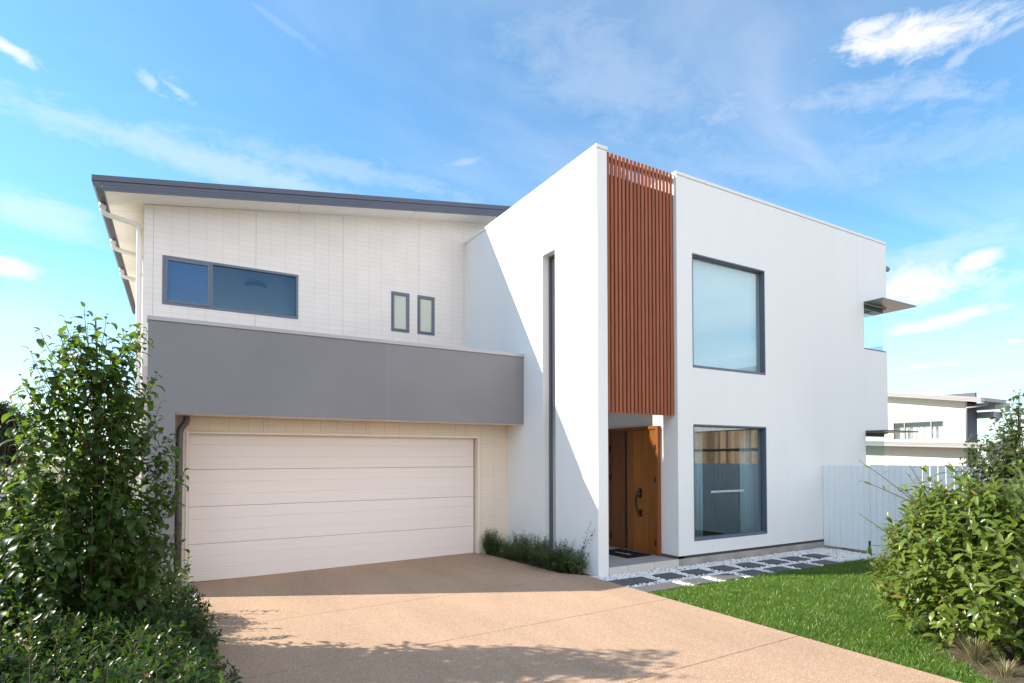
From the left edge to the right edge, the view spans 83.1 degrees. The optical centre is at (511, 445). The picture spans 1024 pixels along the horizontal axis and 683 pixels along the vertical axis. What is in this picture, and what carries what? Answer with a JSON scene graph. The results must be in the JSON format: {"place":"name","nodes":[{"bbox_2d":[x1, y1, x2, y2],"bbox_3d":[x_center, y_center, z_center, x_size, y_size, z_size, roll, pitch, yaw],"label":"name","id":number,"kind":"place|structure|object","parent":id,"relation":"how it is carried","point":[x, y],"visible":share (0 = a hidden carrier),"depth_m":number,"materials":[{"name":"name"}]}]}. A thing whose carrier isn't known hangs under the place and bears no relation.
{"place":"outdoors","nodes":[
{"label":"outdoors","id":0,"kind":"place"},
{"bbox_2d":[0,460,986,591],"bbox_3d":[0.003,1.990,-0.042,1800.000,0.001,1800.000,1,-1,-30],"label":"ground","id":1,"kind":"structure","parent":0,"point":[55,471],"depth_m":64.92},
{"bbox_2d":[0,400,49,479],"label":"gum tree","id":2,"kind":"object","parent":1,"relation":"on","point":[6,449],"visible":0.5,"depth_m":30.37,"materials":[{"name":"green plant"}]},
{"bbox_2d":[0,491,131,582],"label":"side fence","id":3,"kind":"object","parent":1,"relation":"on","point":[43,521],"visible":0.01,"depth_m":8.31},
{"bbox_2d":[91,143,918,587],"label":"house","id":4,"kind":"structure","parent":1,"relation":"on","point":[365,379],"depth_m":10.65,"materials":[{"name":"white paint"}]},
{"bbox_2d":[162,255,297,318],"bbox_3d":[-5.344,-3.001,11.098,2.349,0.902,0.099,1,-1,-30],"label":"window","id":5,"kind":"structure","parent":4,"relation":"in","point":[165,258],"depth_m":10.85,"materials":[{"name":"grey metal"}]},
{"bbox_2d":[244,283,265,290],"bbox_3d":[-6.151,-3.799,13.857,0.480,0.058,0.480,1,-1,-30],"label":"ceiling light","id":6,"kind":"object","parent":4,"relation":"attached to","point":[255,286],"visible":1,"depth_m":13.79,"materials":[{"name":"white metal"}]},
{"bbox_2d":[187,434,473,582],"bbox_3d":[-2.900,1.012,10.235,4.949,2.404,0.052,1,-1,-30],"label":"garage door","id":7,"kind":"structure","parent":4,"relation":"in","point":[258,505],"depth_m":9.98,"materials":[{"name":"white metal"}]},
{"bbox_2d":[391,291,409,332],"bbox_3d":[-2.472,-2.937,12.749,0.421,0.877,0.086,1,-1,-30],"label":"window","id":8,"kind":"structure","parent":4,"relation":"in","point":[400,302],"depth_m":12.74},
{"bbox_2d":[417,295,434,335],"bbox_3d":[-1.950,-2.931,13.050,0.416,0.877,0.086,1,-1,-30],"label":"window","id":9,"kind":"structure","parent":4,"relation":"in","point":[425,304],"depth_m":13.03,"materials":[{"name":"grey glass"}]},
{"bbox_2d":[548,254,554,551],"bbox_3d":[0.811,-0.769,10.505,0.066,5.456,0.408,1,-1,-30],"label":"slit window","id":10,"kind":"structure","parent":4,"relation":"in","point":[550,258],"depth_m":10.65,"materials":[{"name":"black glass"}]},
{"bbox_2d":[609,548,650,557],"bbox_3d":[2.044,1.978,10.628,0.620,0.014,0.880,1,-1,-30],"label":"doormat","id":11,"kind":"object","parent":4,"relation":"on","point":[623,553],"visible":0.93,"depth_m":10.55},
{"bbox_2d":[608,426,660,555],"bbox_3d":[2.270,0.822,10.995,0.146,2.342,1.415,1,-1,-30],"label":"front door","id":12,"kind":"structure","parent":4,"relation":"in","point":[634,457],"depth_m":10.93,"materials":[{"name":"brown wood"}]},
{"bbox_2d":[694,427,702,536],"bbox_3d":[3.250,0.726,10.673,0.730,2.410,0.094,1,-1,-30],"label":"curtain","id":13,"kind":"object","parent":4,"relation":"hanging from","point":[698,484],"visible":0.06,"depth_m":10.80,"materials":[{"name":"beige fabric"}]},
{"bbox_2d":[693,258,756,371],"bbox_3d":[4.006,-2.449,10.973,1.900,1.970,0.012,1,-1,-30],"label":"roller blind","id":14,"kind":"object","parent":4,"relation":"attached to","point":[724,316],"visible":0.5,"depth_m":10.98,"materials":[{"name":"white fabric"}]},
{"bbox_2d":[692,253,765,374],"bbox_3d":[4.064,-2.410,10.865,2.008,2.057,0.104,1,-1,-30],"label":"window","id":15,"kind":"structure","parent":4,"relation":"in","point":[761,273],"depth_m":11.30,"materials":[{"name":"grey metal"}]},
{"bbox_2d":[693,424,766,540],"bbox_3d":[4.068,0.668,10.801,2.008,2.079,0.106,1,-1,-30],"label":"window","id":16,"kind":"structure","parent":4,"relation":"in","point":[762,429],"depth_m":11.23,"materials":[{"name":"grey metal"}]},
{"bbox_2d":[739,428,757,532],"bbox_3d":[4.934,0.744,11.648,0.980,2.410,0.094,1,-1,-30],"label":"curtain","id":17,"kind":"object","parent":4,"relation":"hanging from","point":[748,470],"visible":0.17,"depth_m":11.50,"materials":[{"name":"beige fabric"}]},
{"bbox_2d":[864,304,885,352],"bbox_3d":[8.000,-2.677,13.954,0.943,1.030,1.466,1,-1,-30],"label":"corner window","id":18,"kind":"structure","parent":4,"relation":"in","point":[864,304],"depth_m":13.38,"materials":[{"name":"grey glass"}]},
{"bbox_2d":[870,465,1008,562],"bbox_3d":[10.143,1.162,6.037,0.154,1.804,12.330,1,-1,-30],"label":"paling fence","id":19,"kind":"object","parent":1,"relation":"on","point":[883,502],"visible":0.36,"depth_m":10.95,"materials":[{"name":"white wood"}]},
{"bbox_2d":[823,465,870,550],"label":"gate","id":20,"kind":"structure","parent":19,"relation":"attached to","point":[846,498],"depth_m":11.72,"materials":[{"name":"white wood"}]},
{"bbox_2d":[0,0,1023,459],"label":"sky","id":21,"kind":"structure","parent":0,"point":[899,124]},
{"bbox_2d":[7,552,1023,682],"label":"garden soil","id":22,"kind":"structure","parent":0,"point":[1011,679],"depth_m":5.38,"materials":[{"name":"brown soil"}]},
{"bbox_2d":[0,445,75,645],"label":"pear tree","id":23,"kind":"object","parent":22,"relation":"on","point":[3,510],"visible":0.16,"depth_m":5.19,"materials":[{"name":"green plant"}]},
{"bbox_2d":[0,301,190,667],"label":"pear tree","id":24,"kind":"object","parent":22,"relation":"on","point":[101,562],"visible":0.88,"depth_m":5.03,"materials":[{"name":"green plant"}]},
{"bbox_2d":[0,554,242,682],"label":"hedge","id":25,"kind":"object","parent":22,"relation":"on","point":[159,636],"visible":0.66,"depth_m":4.38,"materials":[{"name":"green plant"}]},
{"bbox_2d":[481,528,498,554],"bbox_3d":[-0.433,1.864,11.346,0.353,0.557,0.514,1,-1,-30],"label":"shrub","id":26,"kind":"object","parent":22,"relation":"on","point":[487,538],"visible":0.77,"depth_m":11.26,"materials":[{"name":"green plant"}]},
{"bbox_2d":[478,532,507,557],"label":"strappy grass","id":27,"kind":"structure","parent":22,"relation":"on","point":[494,550],"depth_m":11.15,"materials":[{"name":"green plant"}]},
{"bbox_2d":[493,534,524,557],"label":"strappy grass","id":28,"kind":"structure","parent":22,"relation":"on","point":[506,546],"depth_m":10.91,"materials":[{"name":"green plant"}]},
{"bbox_2d":[500,540,529,562],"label":"strappy grass","id":29,"kind":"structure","parent":22,"relation":"on","point":[516,556],"depth_m":10.51,"materials":[{"name":"green plant"}]},
{"bbox_2d":[512,530,532,558],"bbox_3d":[0.183,1.869,10.866,0.332,0.525,0.624,1,-1,-30],"label":"shrub","id":30,"kind":"object","parent":22,"relation":"on","point":[521,541],"visible":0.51,"depth_m":10.84,"materials":[{"name":"green plant"}]},
{"bbox_2d":[512,541,551,564],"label":"strappy grass","id":31,"kind":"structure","parent":22,"relation":"on","point":[532,554],"depth_m":10.20,"materials":[{"name":"green plant"}]},
{"bbox_2d":[531,534,551,563],"bbox_3d":[0.493,1.851,10.323,0.338,0.537,0.626,1,-1,-30],"label":"shrub","id":32,"kind":"object","parent":22,"relation":"on","point":[543,545],"visible":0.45,"depth_m":10.29,"materials":[{"name":"green plant"}]},
{"bbox_2d":[523,542,561,569],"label":"strappy grass","id":33,"kind":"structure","parent":22,"relation":"on","point":[545,560],"depth_m":9.79,"materials":[{"name":"green plant"}]},
{"bbox_2d":[537,546,579,573],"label":"strappy grass","id":34,"kind":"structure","parent":22,"relation":"on","point":[562,565],"depth_m":9.52,"materials":[{"name":"green plant"}]},
{"bbox_2d":[549,538,573,568],"bbox_3d":[0.803,1.839,9.801,0.325,0.538,0.562,1,-1,-30],"label":"shrub","id":35,"kind":"object","parent":22,"relation":"on","point":[560,550],"visible":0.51,"depth_m":9.72,"materials":[{"name":"green plant"}]},
{"bbox_2d":[562,522,594,574],"bbox_3d":[1.022,1.656,9.374,0.377,0.886,0.611,1,-1,-30],"label":"shrub","id":36,"kind":"object","parent":22,"relation":"on","point":[575,567],"visible":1,"depth_m":9.30,"materials":[{"name":"green plant"}]},
{"bbox_2d":[858,459,1023,660],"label":"viburnum bush","id":37,"kind":"object","parent":22,"relation":"on","point":[986,523],"visible":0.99,"depth_m":5.51,"materials":[{"name":"green plant"}]},
{"bbox_2d":[946,631,1009,658],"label":"ornamental grass","id":38,"kind":"object","parent":22,"relation":"on","point":[970,640],"depth_m":5.54,"materials":[{"name":"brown plant"}]},
{"bbox_2d":[937,628,1023,672],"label":"ornamental grass","id":39,"kind":"object","parent":22,"relation":"on","point":[973,653],"depth_m":5.28,"materials":[{"name":"beige plant"}]},
{"bbox_2d":[947,389,1023,571],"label":"pear tree","id":40,"kind":"object","parent":22,"relation":"on","point":[1011,453],"visible":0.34,"depth_m":7.64,"materials":[{"name":"green plant"}]},
{"bbox_2d":[979,655,1023,679],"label":"ornamental grass","id":41,"kind":"object","parent":22,"relation":"on","point":[1004,669],"depth_m":4.97,"materials":[{"name":"beige plant"}]},
{"bbox_2d":[1005,632,1023,670],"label":"ornamental grass","id":42,"kind":"object","parent":22,"relation":"on","point":[1018,649],"depth_m":5.30,"materials":[{"name":"green plant"}]},
{"bbox_2d":[185,552,961,682],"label":"driveway","id":43,"kind":"structure","parent":0,"point":[473,617],"depth_m":6.22,"materials":[{"name":"beige concrete"}]},
{"bbox_2d":[598,547,884,591],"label":"path","id":44,"kind":"structure","parent":0,"point":[778,557],"depth_m":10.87,"materials":[{"name":"white gravel"}]},
{"bbox_2d":[609,579,638,585],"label":"stepping stone","id":45,"kind":"object","parent":44,"relation":"on","point":[623,582],"visible":0.61,"depth_m":8.66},
{"bbox_2d":[624,577,656,583],"bbox_3d":[1.952,2.088,8.867,0.400,0.063,0.344,1,-2,-31],"label":"stepping stone","id":46,"kind":"object","parent":44,"relation":"on","point":[641,580],"visible":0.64,"depth_m":8.80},
{"bbox_2d":[631,585,664,592],"bbox_3d":[1.948,2.076,8.276,0.340,0.063,0.330,0,-1,-29],"label":"stepping stone","id":47,"kind":"object","parent":44,"relation":"on","point":[648,588],"visible":0.61,"depth_m":8.26,"materials":[{"name":"grey stone"}]},
{"bbox_2d":[651,582,684,590],"bbox_3d":[2.285,2.080,8.471,0.420,0.063,0.330,0,-1,-30],"label":"stepping stone","id":48,"kind":"object","parent":44,"relation":"on","point":[666,585],"visible":0.6,"depth_m":8.46,"materials":[{"name":"grey stone"}]},
{"bbox_2d":[652,572,685,579],"bbox_3d":[2.499,2.094,9.184,0.400,0.063,0.344,0,-1,-30],"label":"stepping stone","id":49,"kind":"object","parent":44,"relation":"on","point":[668,576],"visible":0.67,"depth_m":9.16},
{"bbox_2d":[681,569,713,575],"bbox_3d":[3.046,2.100,9.501,0.400,0.063,0.344,1,-1,-29],"label":"stepping stone","id":50,"kind":"object","parent":44,"relation":"on","point":[696,572],"visible":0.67,"depth_m":9.49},
{"bbox_2d":[680,577,716,585],"bbox_3d":[2.836,2.086,8.790,0.420,0.063,0.330,1,-1,-29],"label":"stepping stone","id":51,"kind":"object","parent":44,"relation":"on","point":[696,580],"visible":0.61,"depth_m":8.79,"materials":[{"name":"grey stone"}]},
{"bbox_2d":[707,565,739,571],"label":"stepping stone","id":52,"kind":"object","parent":44,"relation":"on","point":[724,568],"visible":0.63,"depth_m":9.75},
{"bbox_2d":[709,573,743,580],"bbox_3d":[3.386,2.092,9.108,0.420,0.063,0.330,1,-1,-31],"label":"stepping stone","id":53,"kind":"object","parent":44,"relation":"on","point":[726,576],"visible":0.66,"depth_m":9.09,"materials":[{"name":"grey stone"}]},
{"bbox_2d":[736,562,765,568],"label":"stepping stone","id":54,"kind":"object","parent":44,"relation":"on","point":[750,565],"visible":0.63,"depth_m":10.03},
{"bbox_2d":[736,569,768,576],"bbox_3d":[3.937,2.098,9.427,0.420,0.063,0.330,1,-1,-31],"label":"stepping stone","id":55,"kind":"object","parent":44,"relation":"on","point":[753,572],"visible":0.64,"depth_m":9.40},
{"bbox_2d":[758,559,788,564],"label":"stepping stone","id":56,"kind":"object","parent":44,"relation":"on","point":[773,561],"visible":0.66,"depth_m":10.39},
{"bbox_2d":[764,566,793,572],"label":"stepping stone","id":57,"kind":"object","parent":44,"relation":"on","point":[777,568],"visible":0.62,"depth_m":9.73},
{"bbox_2d":[780,556,810,561],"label":"stepping stone","id":58,"kind":"object","parent":44,"relation":"on","point":[794,558],"visible":0.62,"depth_m":10.69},
{"bbox_2d":[788,563,819,568],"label":"stepping stone","id":59,"kind":"object","parent":44,"relation":"on","point":[800,565],"visible":0.53,"depth_m":10.01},
{"bbox_2d":[802,553,830,558],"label":"stepping stone","id":60,"kind":"object","parent":44,"relation":"on","point":[816,556],"visible":0.62,"depth_m":11.02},
{"bbox_2d":[810,560,840,565],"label":"stepping stone","id":61,"kind":"object","parent":44,"relation":"on","point":[824,562],"visible":0.64,"depth_m":10.29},
{"bbox_2d":[648,557,1009,682],"bbox_3d":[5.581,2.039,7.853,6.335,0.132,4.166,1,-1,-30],"label":"lawn grass","id":62,"kind":"structure","parent":0,"point":[823,573],"depth_m":7.13,"materials":[{"name":"green plant"}]},
{"bbox_2d":[866,392,1009,490],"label":"neighbour house","id":63,"kind":"structure","parent":0,"point":[956,416],"depth_m":28.27,"materials":[{"name":"white paint"}]},
{"bbox_2d":[893,420,943,439],"bbox_3d":[20.299,-0.756,28.899,0.090,0.905,2.310,1,-1,-30],"label":"window","id":64,"kind":"structure","parent":63,"relation":"in","point":[931,426],"depth_m":28.83,"materials":[{"name":"white glass"}]},
{"bbox_2d":[895,426,942,438],"bbox_3d":[20.530,-0.518,29.028,0.163,0.835,2.510,1,-1,-30],"label":"curtain","id":65,"kind":"object","parent":63,"relation":"hanging from","point":[924,432],"visible":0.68,"depth_m":28.99,"materials":[{"name":"white fabric"}]}
]}

